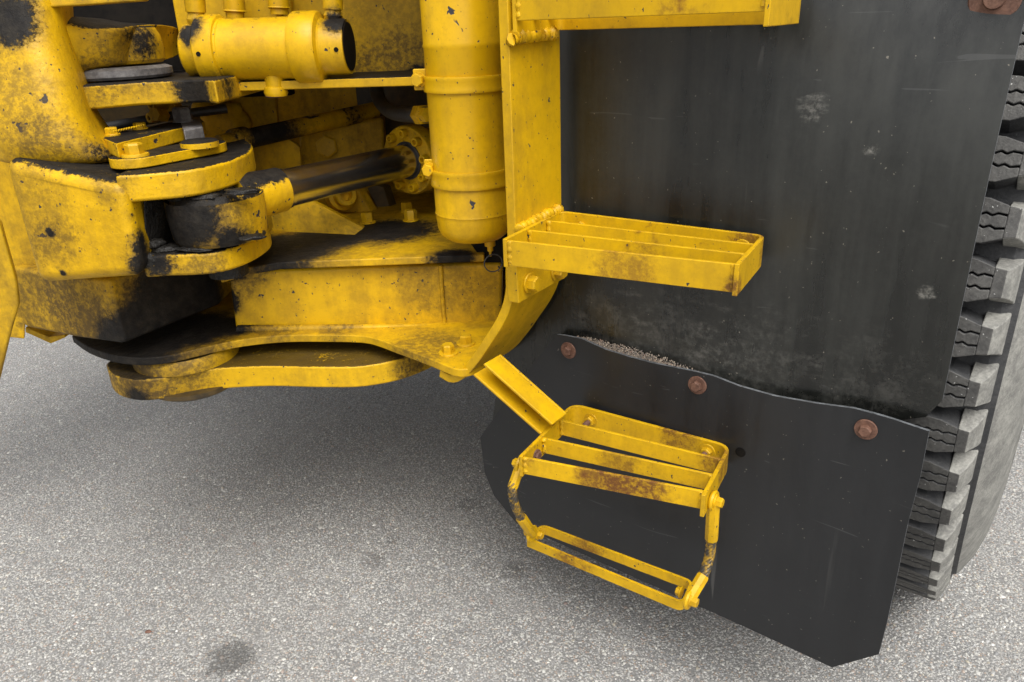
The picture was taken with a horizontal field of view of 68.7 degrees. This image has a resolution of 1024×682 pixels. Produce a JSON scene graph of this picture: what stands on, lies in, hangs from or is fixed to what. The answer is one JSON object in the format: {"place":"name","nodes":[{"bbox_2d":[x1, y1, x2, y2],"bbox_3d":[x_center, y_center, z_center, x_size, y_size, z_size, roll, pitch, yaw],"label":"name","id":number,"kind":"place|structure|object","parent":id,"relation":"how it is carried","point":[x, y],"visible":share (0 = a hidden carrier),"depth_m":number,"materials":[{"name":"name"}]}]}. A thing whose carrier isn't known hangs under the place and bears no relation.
{"place":"outdoors","nodes":[
{"label":"outdoors","id":0,"kind":"place"},
{"bbox_2d":[0,324,1023,681],"bbox_3d":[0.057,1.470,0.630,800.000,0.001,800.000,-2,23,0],"label":"ground","id":1,"kind":"structure","parent":0,"point":[262,402],"depth_m":2.42,"materials":[{"name":"grey asphalt"}]},
{"bbox_2d":[0,0,1023,666],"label":"wheel loader","id":2,"kind":"object","parent":1,"relation":"on","point":[732,290],"visible":1,"depth_m":1.57,"materials":[{"name":"paint"}]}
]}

